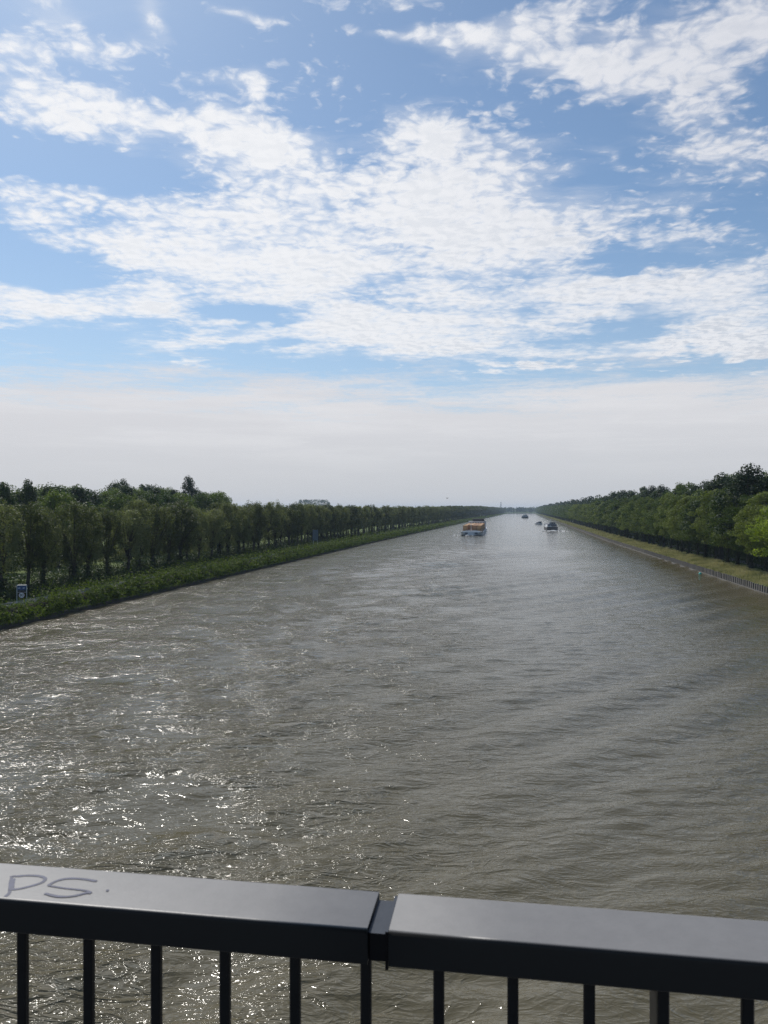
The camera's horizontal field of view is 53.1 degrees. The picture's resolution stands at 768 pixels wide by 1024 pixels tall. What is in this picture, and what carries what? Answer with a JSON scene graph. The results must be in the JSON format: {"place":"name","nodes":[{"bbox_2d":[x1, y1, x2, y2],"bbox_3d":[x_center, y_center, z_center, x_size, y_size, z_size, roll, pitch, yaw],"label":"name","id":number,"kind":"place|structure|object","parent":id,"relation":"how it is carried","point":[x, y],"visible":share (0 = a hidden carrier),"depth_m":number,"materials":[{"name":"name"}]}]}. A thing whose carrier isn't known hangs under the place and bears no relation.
{"place":"outdoors","nodes":[
{"label":"outdoors","id":0,"kind":"place"},
{"bbox_2d":[0,531,392,602],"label":"verge grass","id":1,"kind":"structure","parent":0,"point":[18,598],"depth_m":128.91,"materials":[{"name":"green plant"}]},
{"bbox_2d":[4,520,464,605],"bbox_3d":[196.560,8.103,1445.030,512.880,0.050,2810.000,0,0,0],"label":"towpath","id":2,"kind":"structure","parent":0,"point":[79,590],"depth_m":114.21,"materials":[{"name":"concrete"}]},
{"bbox_2d":[17,585,26,599],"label":"waterway sign","id":3,"kind":"object","parent":2,"relation":"on","point":[21,594],"visible":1,"depth_m":99.57,"materials":[{"name":"metal"}]},
{"bbox_2d":[298,499,329,507],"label":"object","id":4,"kind":"object","parent":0,"point":[310,501],"visible":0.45,"depth_m":1794.41,"materials":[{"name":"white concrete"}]},
{"bbox_2d":[0,513,767,1023],"bbox_3d":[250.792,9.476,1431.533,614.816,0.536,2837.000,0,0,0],"label":"water","id":5,"kind":"structure","parent":0,"point":[512,707],"depth_m":43.15,"materials":[{"name":"liquid"}]},
{"bbox_2d":[460,519,486,535],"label":"barge","id":6,"kind":"object","parent":5,"relation":"on","point":[474,532],"visible":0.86,"depth_m":404.70,"materials":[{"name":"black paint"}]},
{"bbox_2d":[544,520,557,529],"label":"motor barge","id":7,"kind":"object","parent":5,"relation":"on","point":[551,526],"visible":0.98,"depth_m":498.99,"materials":[{"name":"black paint"}]},
{"bbox_2d":[0,863,767,1023],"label":"bridge railing","id":8,"kind":"object","parent":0,"point":[660,956],"visible":1,"depth_m":1.16,"materials":[{"name":"metal"}]},
{"bbox_2d":[0,0,767,510],"label":"sky","id":9,"kind":"structure","parent":0,"point":[512,253],"materials":[{"name":"blue"}]},
{"bbox_2d":[1,511,767,623],"bbox_3d":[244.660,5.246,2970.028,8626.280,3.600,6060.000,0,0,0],"label":"ground","id":10,"kind":"structure","parent":0,"point":[20,572],"depth_m":174.87,"materials":[{"name":"green plant"}]},
{"bbox_2d":[0,500,25,593],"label":"slender tree","id":11,"kind":"object","parent":10,"relation":"on","point":[13,534],"visible":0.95,"depth_m":107.69,"materials":[{"name":"green plant"}]},
{"bbox_2d":[0,482,27,572],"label":"broadleaf tree","id":12,"kind":"object","parent":10,"relation":"on","point":[7,496],"visible":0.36,"depth_m":148.07,"materials":[{"name":"green plant"}]},
{"bbox_2d":[9,478,39,547],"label":"broadleaf tree","id":13,"kind":"object","parent":10,"relation":"on","point":[24,495],"visible":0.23,"depth_m":176.34,"materials":[{"name":"green plant"}]},
{"bbox_2d":[5,500,55,586],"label":"slender tree","id":14,"kind":"object","parent":10,"relation":"on","point":[31,546],"visible":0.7,"depth_m":112.82,"materials":[{"name":"green plant"}]},
{"bbox_2d":[23,507,64,583],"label":"slender tree","id":15,"kind":"object","parent":10,"relation":"on","point":[44,571],"visible":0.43,"depth_m":117.47,"materials":[{"name":"green plant"}]},
{"bbox_2d":[25,482,78,551],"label":"broadleaf tree","id":16,"kind":"object","parent":10,"relation":"on","point":[46,489],"visible":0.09,"depth_m":187.80,"materials":[{"name":"green plant"}]},
{"bbox_2d":[28,489,85,567],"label":"broadleaf tree","id":17,"kind":"object","parent":10,"relation":"on","point":[50,501],"visible":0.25,"depth_m":161.78,"materials":[{"name":"green plant"}]},
{"bbox_2d":[32,489,98,561],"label":"broadleaf tree","id":18,"kind":"object","parent":10,"relation":"on","point":[84,505],"visible":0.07,"depth_m":172.43,"materials":[{"name":"green plant"}]},
{"bbox_2d":[50,500,100,582],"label":"slender tree","id":19,"kind":"object","parent":10,"relation":"on","point":[77,515],"visible":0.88,"depth_m":123.54,"materials":[{"name":"green plant"}]},
{"bbox_2d":[64,484,95,541],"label":"broadleaf tree","id":20,"kind":"object","parent":10,"relation":"on","point":[80,493],"visible":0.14,"depth_m":202.07,"materials":[{"name":"green plant"}]},
{"bbox_2d":[67,508,105,577],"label":"slender tree","id":21,"kind":"object","parent":10,"relation":"on","point":[89,559],"visible":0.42,"depth_m":129.99,"materials":[{"name":"green plant"}]},
{"bbox_2d":[71,487,106,550],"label":"broadleaf tree","id":22,"kind":"object","parent":10,"relation":"on","point":[96,499],"visible":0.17,"depth_m":219.24,"materials":[{"name":"green plant"}]},
{"bbox_2d":[90,506,126,578],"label":"slender tree","id":23,"kind":"object","parent":10,"relation":"on","point":[118,530],"visible":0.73,"depth_m":135.87,"materials":[{"name":"green plant"}]},
{"bbox_2d":[97,487,119,548],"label":"broadleaf tree","id":24,"kind":"object","parent":10,"relation":"on","point":[105,495],"visible":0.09,"depth_m":228.27,"materials":[{"name":"green plant"}]},
{"bbox_2d":[108,485,133,547],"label":"broadleaf tree","id":25,"kind":"object","parent":10,"relation":"on","point":[124,490],"visible":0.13,"depth_m":215.60,"materials":[{"name":"green plant"}]},
{"bbox_2d":[101,493,150,558],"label":"broadleaf tree","id":26,"kind":"object","parent":10,"relation":"on","point":[116,503],"visible":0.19,"depth_m":188.43,"materials":[{"name":"green plant"}]},
{"bbox_2d":[106,506,147,574],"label":"slender tree","id":27,"kind":"object","parent":10,"relation":"on","point":[129,550],"visible":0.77,"depth_m":141.56,"materials":[{"name":"green plant"}]},
{"bbox_2d":[123,495,154,567],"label":"slender tree","id":28,"kind":"object","parent":10,"relation":"on","point":[141,507],"visible":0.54,"depth_m":147.27,"materials":[{"name":"green plant"}]},
{"bbox_2d":[132,491,166,555],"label":"broadleaf tree","id":29,"kind":"object","parent":10,"relation":"on","point":[151,500],"visible":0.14,"depth_m":203.70,"materials":[{"name":"green plant"}]},
{"bbox_2d":[140,503,175,565],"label":"slender tree","id":30,"kind":"object","parent":10,"relation":"on","point":[156,540],"visible":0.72,"depth_m":153.10,"materials":[{"name":"green plant"}]},
{"bbox_2d":[151,492,182,553],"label":"broadleaf tree","id":31,"kind":"object","parent":10,"relation":"on","point":[170,499],"visible":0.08,"depth_m":213.35,"materials":[{"name":"green plant"}]},
{"bbox_2d":[152,504,184,563],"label":"slender tree","id":32,"kind":"object","parent":10,"relation":"on","point":[170,548],"visible":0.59,"depth_m":158.91,"materials":[{"name":"green plant"}]},
{"bbox_2d":[159,500,199,560],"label":"slender tree","id":33,"kind":"object","parent":10,"relation":"on","point":[184,539],"visible":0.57,"depth_m":164.85,"materials":[{"name":"green plant"}]},
{"bbox_2d":[167,492,199,535],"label":"broadleaf tree","id":34,"kind":"object","parent":10,"relation":"on","point":[180,497],"visible":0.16,"depth_m":228.43,"materials":[{"name":"green plant"}]},
{"bbox_2d":[180,475,200,507],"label":"tall tree","id":35,"kind":"object","parent":10,"relation":"on","point":[189,488],"visible":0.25,"depth_m":298.06,"materials":[{"name":"green plant"}]},
{"bbox_2d":[177,504,205,561],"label":"slender tree","id":36,"kind":"object","parent":10,"relation":"on","point":[199,522],"visible":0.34,"depth_m":170.02,"materials":[{"name":"green plant"}]},
{"bbox_2d":[189,506,209,557],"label":"slender tree","id":37,"kind":"object","parent":10,"relation":"on","point":[204,523],"visible":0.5,"depth_m":175.54,"materials":[{"name":"green plant"}]},
{"bbox_2d":[186,493,218,538],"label":"broadleaf tree","id":38,"kind":"object","parent":10,"relation":"on","point":[206,501],"visible":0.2,"depth_m":243.01,"materials":[{"name":"green plant"}]},
{"bbox_2d":[198,508,229,557],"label":"slender tree","id":39,"kind":"object","parent":10,"relation":"on","point":[214,529],"visible":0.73,"depth_m":180.24,"materials":[{"name":"green plant"}]},
{"bbox_2d":[200,492,231,533],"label":"broadleaf tree","id":40,"kind":"object","parent":10,"relation":"on","point":[219,498],"visible":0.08,"depth_m":256.86,"materials":[{"name":"green plant"}]},
{"bbox_2d":[206,499,239,556],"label":"slender tree","id":41,"kind":"object","parent":10,"relation":"on","point":[226,509],"visible":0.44,"depth_m":187.31,"materials":[{"name":"green plant"}]},
{"bbox_2d":[219,499,247,554],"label":"slender tree","id":42,"kind":"object","parent":10,"relation":"on","point":[233,532],"visible":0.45,"depth_m":193.12,"materials":[{"name":"green plant"}]},
{"bbox_2d":[0,517,472,601],"bbox_3d":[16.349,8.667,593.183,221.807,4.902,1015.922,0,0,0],"label":"undergrowth","id":43,"kind":"object","parent":10,"relation":"on","point":[84,576],"visible":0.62,"depth_m":151.05,"materials":[{"name":"green plant"}]},
{"bbox_2d":[231,505,251,554],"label":"slender tree","id":44,"kind":"object","parent":10,"relation":"on","point":[246,521],"visible":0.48,"depth_m":198.81,"materials":[{"name":"green plant"}]},
{"bbox_2d":[0,516,493,629],"bbox_3d":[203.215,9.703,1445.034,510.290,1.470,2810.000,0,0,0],"label":"quay wall","id":45,"kind":"structure","parent":10,"relation":"on","point":[89,607],"depth_m":121.40,"materials":[{"name":"concrete"}]},
{"bbox_2d":[237,504,258,550],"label":"slender tree","id":46,"kind":"object","parent":10,"relation":"on","point":[254,516],"visible":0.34,"depth_m":204.57,"materials":[{"name":"green plant"}]},
{"bbox_2d":[0,512,506,627],"bbox_3d":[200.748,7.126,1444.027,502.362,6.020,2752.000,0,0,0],"label":"hedge","id":47,"kind":"object","parent":10,"relation":"on","point":[104,593],"visible":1,"depth_m":131.40,"materials":[{"name":"green plant"}]},
{"bbox_2d":[241,500,267,551],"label":"slender tree","id":48,"kind":"object","parent":10,"relation":"on","point":[258,510],"visible":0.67,"depth_m":210.16,"materials":[{"name":"green plant"}]},
{"bbox_2d":[248,501,272,548],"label":"slender tree","id":49,"kind":"object","parent":10,"relation":"on","point":[264,530],"visible":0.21,"depth_m":215.54,"materials":[{"name":"green plant"}]},
{"bbox_2d":[260,504,279,547],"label":"slender tree","id":50,"kind":"object","parent":10,"relation":"on","point":[275,520],"visible":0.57,"depth_m":224.44,"materials":[{"name":"green plant"}]},
{"bbox_2d":[267,500,288,546],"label":"slender tree","id":51,"kind":"object","parent":10,"relation":"on","point":[279,506],"visible":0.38,"depth_m":231.04,"materials":[{"name":"green plant"}]},
{"bbox_2d":[272,507,290,547],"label":"slender tree","id":52,"kind":"object","parent":10,"relation":"on","point":[282,531],"visible":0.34,"depth_m":237.10,"materials":[{"name":"green plant"}]},
{"bbox_2d":[279,508,302,545],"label":"slender tree","id":53,"kind":"object","parent":10,"relation":"on","point":[288,534],"visible":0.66,"depth_m":242.89,"materials":[{"name":"green plant"}]},
{"bbox_2d":[285,503,303,543],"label":"slender tree","id":54,"kind":"object","parent":10,"relation":"on","point":[291,506],"visible":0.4,"depth_m":248.55,"materials":[{"name":"green plant"}]},
{"bbox_2d":[293,502,309,542],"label":"slender tree","id":55,"kind":"object","parent":10,"relation":"on","point":[302,513],"visible":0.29,"depth_m":255.29,"materials":[{"name":"green plant"}]},
{"bbox_2d":[298,503,309,541],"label":"slender tree","id":56,"kind":"object","parent":10,"relation":"on","point":[304,523],"visible":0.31,"depth_m":261.27,"materials":[{"name":"green plant"}]},
{"bbox_2d":[303,501,318,541],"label":"slender tree","id":57,"kind":"object","parent":10,"relation":"on","point":[312,516],"visible":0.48,"depth_m":266.81,"materials":[{"name":"green plant"}]},
{"bbox_2d":[305,503,324,541],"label":"slender tree","id":58,"kind":"object","parent":10,"relation":"on","point":[317,518],"visible":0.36,"depth_m":273.10,"materials":[{"name":"green plant"}]},
{"bbox_2d":[313,507,329,540],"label":"slender tree","id":59,"kind":"object","parent":10,"relation":"on","point":[321,523],"visible":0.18,"depth_m":284.33,"materials":[{"name":"green plant"}]},
{"bbox_2d":[316,504,332,538],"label":"slender tree","id":60,"kind":"object","parent":10,"relation":"on","point":[329,519],"visible":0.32,"depth_m":288.57,"materials":[{"name":"green plant"}]},
{"bbox_2d":[322,504,338,536],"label":"slender tree","id":61,"kind":"object","parent":10,"relation":"on","point":[330,507],"visible":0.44,"depth_m":294.58,"materials":[{"name":"green plant"}]},
{"bbox_2d":[327,506,341,536],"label":"slender tree","id":62,"kind":"object","parent":10,"relation":"on","point":[336,523],"visible":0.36,"depth_m":300.93,"materials":[{"name":"green plant"}]},
{"bbox_2d":[331,508,344,539],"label":"slender tree","id":63,"kind":"object","parent":10,"relation":"on","point":[342,518],"visible":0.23,"depth_m":306.29,"materials":[{"name":"green plant"}]},
{"bbox_2d":[338,507,350,536],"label":"slender tree","id":64,"kind":"object","parent":10,"relation":"on","point":[346,519],"visible":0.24,"depth_m":318.74,"materials":[{"name":"green plant"}]},
{"bbox_2d":[345,505,355,536],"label":"slender tree","id":65,"kind":"object","parent":10,"relation":"on","point":[352,513],"visible":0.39,"depth_m":334.60,"materials":[{"name":"green plant"}]},
{"bbox_2d":[344,504,362,536],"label":"slender tree","id":66,"kind":"object","parent":10,"relation":"on","point":[356,521],"visible":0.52,"depth_m":340.26,"materials":[{"name":"green plant"}]},
{"bbox_2d":[356,506,364,535],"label":"slender tree","id":67,"kind":"object","parent":10,"relation":"on","point":[360,524],"visible":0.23,"depth_m":352.06,"materials":[{"name":"green plant"}]},
{"bbox_2d":[360,506,371,533],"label":"slender tree","id":68,"kind":"object","parent":10,"relation":"on","point":[366,509],"visible":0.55,"depth_m":362.31,"materials":[{"name":"green plant"}]},
{"bbox_2d":[365,505,376,531],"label":"slender tree","id":69,"kind":"object","parent":10,"relation":"on","point":[374,510],"visible":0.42,"depth_m":378.40,"materials":[{"name":"green plant"}]},
{"bbox_2d":[371,504,381,532],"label":"slender tree","id":70,"kind":"object","parent":10,"relation":"on","point":[376,514],"visible":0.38,"depth_m":388.07,"materials":[{"name":"green plant"}]},
{"bbox_2d":[414,495,601,523],"bbox_3d":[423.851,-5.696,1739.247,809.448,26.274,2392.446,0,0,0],"label":"distant woods","id":71,"kind":"object","parent":10,"relation":"on","point":[556,510],"visible":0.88,"depth_m":1034.00,"materials":[{"name":"green plant"}]},
{"bbox_2d":[598,501,612,533],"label":"light green tree","id":72,"kind":"object","parent":10,"relation":"on","point":[602,508],"visible":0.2,"depth_m":382.80,"materials":[{"name":"green plant"}]},
{"bbox_2d":[604,501,623,534],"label":"light green tree","id":73,"kind":"object","parent":10,"relation":"on","point":[607,513],"visible":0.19,"depth_m":358.71,"materials":[{"name":"green plant"}]},
{"bbox_2d":[605,498,625,536],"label":"light green tree","id":74,"kind":"object","parent":10,"relation":"on","point":[616,507],"visible":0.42,"depth_m":340.71,"materials":[{"name":"green plant"}]},
{"bbox_2d":[606,505,625,536],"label":"light green tree","id":75,"kind":"object","parent":10,"relation":"on","point":[618,526],"visible":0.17,"depth_m":331.63,"materials":[{"name":"green plant"}]},
{"bbox_2d":[610,498,631,537],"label":"light green tree","id":76,"kind":"object","parent":10,"relation":"on","point":[618,513],"visible":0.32,"depth_m":322.93,"materials":[{"name":"green plant"}]},
{"bbox_2d":[619,504,631,537],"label":"light green tree","id":77,"kind":"object","parent":10,"relation":"on","point":[622,526],"visible":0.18,"depth_m":314.80,"materials":[{"name":"green plant"}]},
{"bbox_2d":[621,500,635,539],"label":"light green tree","id":78,"kind":"object","parent":10,"relation":"on","point":[625,512],"visible":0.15,"depth_m":304.45,"materials":[{"name":"green plant"}]},
{"bbox_2d":[621,496,640,539],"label":"light green tree","id":79,"kind":"object","parent":10,"relation":"on","point":[631,506],"visible":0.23,"depth_m":294.17,"materials":[{"name":"green plant"}]},
{"bbox_2d":[627,497,654,541],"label":"light green tree","id":80,"kind":"object","parent":10,"relation":"on","point":[639,502],"visible":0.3,"depth_m":278.44,"materials":[{"name":"green plant"}]},
{"bbox_2d":[632,500,651,543],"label":"light green tree","id":81,"kind":"object","parent":10,"relation":"on","point":[639,513],"visible":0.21,"depth_m":270.26,"materials":[{"name":"green plant"}]},
{"bbox_2d":[640,485,657,497],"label":"dark tree","id":82,"kind":"object","parent":10,"relation":"on","point":[651,489],"visible":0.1,"depth_m":318.50,"materials":[{"name":"green plant"}]},
{"bbox_2d":[638,499,661,543],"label":"light green tree","id":83,"kind":"object","parent":10,"relation":"on","point":[647,505],"visible":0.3,"depth_m":261.37,"materials":[{"name":"green plant"}]},
{"bbox_2d":[537,514,767,593],"bbox_3d":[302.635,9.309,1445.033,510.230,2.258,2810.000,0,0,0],"label":"timber revetment","id":84,"kind":"object","parent":10,"relation":"on","point":[742,582],"visible":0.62,"depth_m":173.73,"materials":[{"name":"wood"}]},
{"bbox_2d":[640,501,667,545],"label":"light green tree","id":85,"kind":"object","parent":10,"relation":"on","point":[659,539],"visible":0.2,"depth_m":252.33,"materials":[{"name":"green plant"}]},
{"bbox_2d":[541,514,767,586],"bbox_3d":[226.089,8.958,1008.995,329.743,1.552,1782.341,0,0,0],"label":"tall grass","id":86,"kind":"structure","parent":10,"relation":"on","point":[738,571],"depth_m":186.29,"materials":[{"name":"green plant"}]},
{"bbox_2d":[650,484,669,500],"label":"dark tree","id":87,"kind":"object","parent":10,"relation":"on","point":[661,491],"visible":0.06,"depth_m":298.10,"materials":[{"name":"green plant"}]},
{"bbox_2d":[646,496,676,547],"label":"light green tree","id":88,"kind":"object","parent":10,"relation":"on","point":[653,530],"visible":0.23,"depth_m":242.58,"materials":[{"name":"green plant"}]},
{"bbox_2d":[650,492,674,548],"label":"light green tree","id":89,"kind":"object","parent":10,"relation":"on","point":[667,496],"visible":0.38,"depth_m":233.55,"materials":[{"name":"green plant"}]},
{"bbox_2d":[658,495,682,550],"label":"light green tree","id":90,"kind":"object","parent":10,"relation":"on","point":[677,540],"visible":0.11,"depth_m":223.94,"materials":[{"name":"green plant"}]},
{"bbox_2d":[576,521,767,567],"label":"undergrowth","id":91,"kind":"object","parent":10,"relation":"on","point":[742,555],"visible":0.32,"depth_m":219.23,"materials":[{"name":"green plant"}]},
{"bbox_2d":[656,494,695,551],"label":"light green tree","id":92,"kind":"object","parent":10,"relation":"on","point":[673,502],"visible":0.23,"depth_m":215.85,"materials":[{"name":"green plant"}]},
{"bbox_2d":[663,496,693,553],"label":"light green tree","id":93,"kind":"object","parent":10,"relation":"on","point":[682,502],"visible":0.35,"depth_m":208.29,"materials":[{"name":"green plant"}]},
{"bbox_2d":[670,482,698,542],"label":"dark tree","id":94,"kind":"object","parent":10,"relation":"on","point":[680,490],"visible":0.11,"depth_m":252.27,"materials":[{"name":"green plant"}]},
{"bbox_2d":[674,495,704,555],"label":"light green tree","id":95,"kind":"object","parent":10,"relation":"on","point":[681,515],"visible":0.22,"depth_m":198.64,"materials":[{"name":"green plant"}]},
{"bbox_2d":[680,498,710,557],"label":"light green tree","id":96,"kind":"object","parent":10,"relation":"on","point":[704,550],"visible":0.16,"depth_m":190.93,"materials":[{"name":"green plant"}]},
{"bbox_2d":[679,472,731,559],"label":"dark tree","id":97,"kind":"object","parent":10,"relation":"on","point":[716,484],"visible":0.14,"depth_m":186.72,"materials":[{"name":"green plant"}]},
{"bbox_2d":[687,488,724,559],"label":"light green tree","id":98,"kind":"object","parent":10,"relation":"on","point":[701,523],"visible":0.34,"depth_m":181.68,"materials":[{"name":"green plant"}]},
{"bbox_2d":[700,487,733,561],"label":"light green tree","id":99,"kind":"object","parent":10,"relation":"on","point":[727,557],"visible":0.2,"depth_m":172.17,"materials":[{"name":"green plant"}]},
{"bbox_2d":[708,485,745,564],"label":"light green tree","id":100,"kind":"object","parent":10,"relation":"on","point":[723,539],"visible":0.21,"depth_m":163.87,"materials":[{"name":"green plant"}]},
{"bbox_2d":[707,463,767,567],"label":"dark tree","id":101,"kind":"object","parent":10,"relation":"on","point":[748,479],"visible":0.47,"depth_m":159.58,"materials":[{"name":"green plant"}]},
{"bbox_2d":[716,494,764,568],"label":"light green tree","id":102,"kind":"object","parent":10,"relation":"on","point":[744,498],"visible":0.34,"depth_m":154.87,"materials":[{"name":"green plant"}]},
{"bbox_2d":[727,491,767,571],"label":"light green tree","id":103,"kind":"object","parent":10,"relation":"on","point":[761,498],"visible":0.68,"depth_m":145.84,"materials":[{"name":"green plant"}]},
{"bbox_2d":[744,506,767,556],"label":"light green tree","id":104,"kind":"object","parent":10,"relation":"on","point":[757,530],"visible":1,"depth_m":132.46,"materials":[{"name":"green plant"}]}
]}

